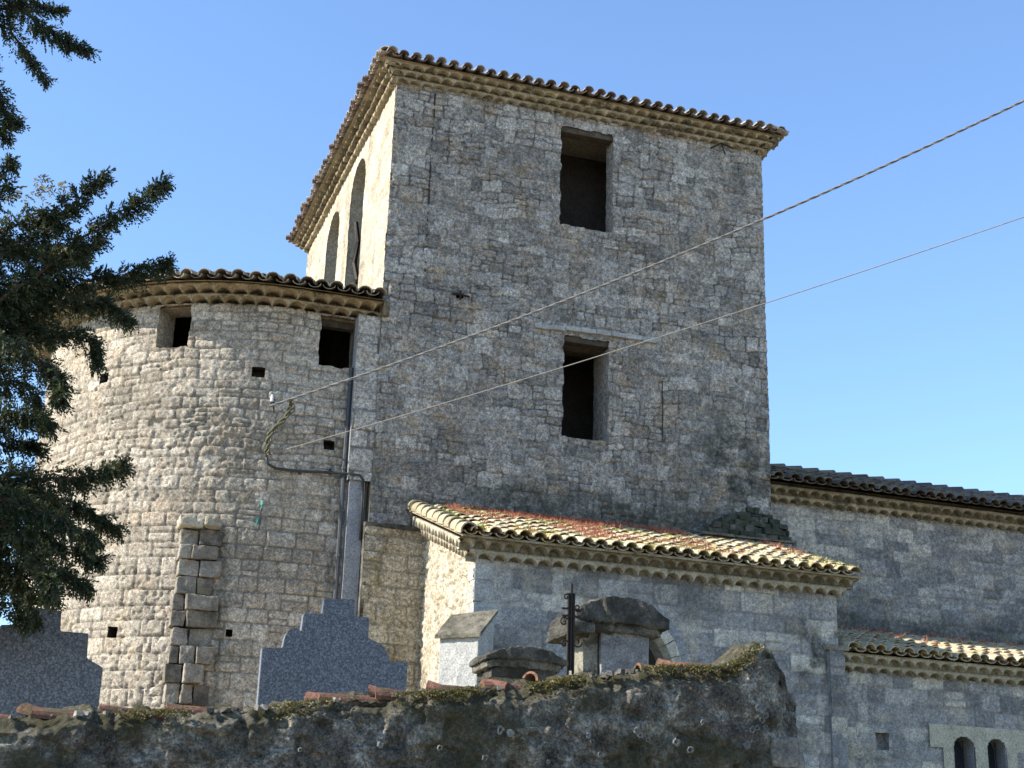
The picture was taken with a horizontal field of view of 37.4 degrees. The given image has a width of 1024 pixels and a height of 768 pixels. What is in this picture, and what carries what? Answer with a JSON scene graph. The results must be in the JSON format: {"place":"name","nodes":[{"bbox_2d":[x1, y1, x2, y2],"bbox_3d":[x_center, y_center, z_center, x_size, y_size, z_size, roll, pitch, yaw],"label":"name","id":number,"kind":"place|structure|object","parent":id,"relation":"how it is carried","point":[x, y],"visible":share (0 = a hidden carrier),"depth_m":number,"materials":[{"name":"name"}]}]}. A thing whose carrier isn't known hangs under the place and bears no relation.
{"place":"outdoors","nodes":[
{"label":"outdoors","id":0,"kind":"place"},
{"bbox_2d":[0,641,804,767],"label":"boundary wall","id":1,"kind":"structure","parent":0,"point":[635,717],"depth_m":8.70,"materials":[{"name":"grey stone"}]},
{"bbox_2d":[110,644,765,722],"bbox_3d":[-0.755,1.704,8.641,4.853,0.813,0.270,8,-20,-17],"label":"moss","id":2,"kind":"object","parent":1,"relation":"attached to","point":[545,684],"depth_m":8.73,"materials":[{"name":"green plant"}]},
{"bbox_2d":[0,0,1023,625],"label":"sky","id":3,"kind":"structure","parent":0,"point":[909,368],"materials":[{"name":"blue"}]},
{"bbox_3d":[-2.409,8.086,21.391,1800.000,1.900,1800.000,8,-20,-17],"label":"ground","id":4,"kind":"structure","parent":0,"visible":0},
{"bbox_2d":[0,607,102,715],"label":"headstone","id":5,"kind":"object","parent":4,"relation":"on","point":[54,666],"visible":0.64,"depth_m":10.93,"materials":[{"name":"grey stone"}]},
{"bbox_2d":[0,0,179,642],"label":"conifer tree","id":6,"kind":"object","parent":4,"relation":"on","point":[36,509],"visible":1,"depth_m":10.87,"materials":[{"name":"green plant"}]},
{"bbox_2d":[256,598,407,705],"bbox_3d":[-1.767,3.242,12.806,1.350,2.520,2.320,8,-20,-17],"label":"headstone","id":7,"kind":"object","parent":4,"relation":"on","point":[332,647],"visible":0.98,"depth_m":12.12,"materials":[{"name":"grey stone"}]},
{"bbox_2d":[469,646,567,683],"bbox_3d":[0.035,4.062,15.636,0.947,2.660,0.587,8,-20,-17],"label":"tomb","id":8,"kind":"object","parent":4,"relation":"on","point":[511,664],"visible":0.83,"depth_m":15.80,"materials":[{"name":"grey stone"}]},
{"bbox_2d":[22,46,1023,767],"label":"church","id":9,"kind":"structure","parent":4,"relation":"on","point":[450,202],"depth_m":24.57,"materials":[{"name":"stone"}]},
{"bbox_2d":[270,394,274,412],"bbox_3d":[-3.765,0.343,23.654,0.090,0.291,0.290,8,-20,-17],"label":"cable bracket","id":10,"kind":"object","parent":9,"relation":"attached to","point":[272,399],"visible":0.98,"depth_m":23.56,"materials":[{"name":"metal"}]},
{"bbox_2d":[270,99,1023,406],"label":"twisted cable","id":11,"kind":"object","parent":10,"relation":"attached to","point":[679,254],"visible":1,"depth_m":22.92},
{"bbox_2d":[264,400,294,456],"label":"hanging cables","id":12,"kind":"object","parent":11,"relation":"hanging from","point":[291,406],"visible":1,"depth_m":23.38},
{"bbox_2d":[267,217,1023,454],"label":"thin cable","id":13,"kind":"object","parent":12,"relation":"attached to","point":[653,338],"visible":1,"depth_m":22.40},
{"bbox_2d":[265,457,363,539],"bbox_3d":[-3.093,1.784,23.470,1.579,1.221,0.227,5,-20,-9],"label":"cable","id":14,"kind":"object","parent":9,"relation":"attached to","point":[329,472],"depth_m":23.54,"materials":[{"name":"black rubber"}]},
{"bbox_2d":[441,502,804,554],"bbox_3d":[1.940,2.303,23.205,5.747,1.117,3.146,8,-20,-17],"label":"stonecrop","id":15,"kind":"object","parent":9,"relation":"on","point":[585,522],"visible":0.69,"depth_m":23.61,"materials":[{"name":"red plant"}]},
{"bbox_2d":[432,504,858,569],"bbox_3d":[1.872,2.314,23.107,6.206,1.116,3.246,8,-20,-17],"label":"roof moss","id":16,"kind":"object","parent":9,"relation":"on","point":[553,531],"visible":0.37,"depth_m":22.59,"materials":[{"name":"yellow plant"}]},
{"bbox_2d":[840,624,1023,646],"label":"roof weeds","id":17,"kind":"object","parent":9,"relation":"on","point":[948,637],"visible":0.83,"depth_m":25.82,"materials":[{"name":"plant"}]},
{"bbox_2d":[560,583,582,675],"bbox_3d":[0.615,3.844,16.196,0.305,3.460,0.056,16,-24,-34],"label":"iron cross","id":18,"kind":"object","parent":4,"relation":"on","point":[570,617],"visible":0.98,"depth_m":16.58,"materials":[{"name":"black metal"}]},
{"bbox_2d":[547,596,669,674],"bbox_3d":[1.076,4.170,17.146,1.289,3.511,0.904,8,-20,-17],"label":"family tomb","id":19,"kind":"object","parent":4,"relation":"on","point":[614,633],"visible":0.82,"depth_m":17.31,"materials":[{"name":"grey stone"}]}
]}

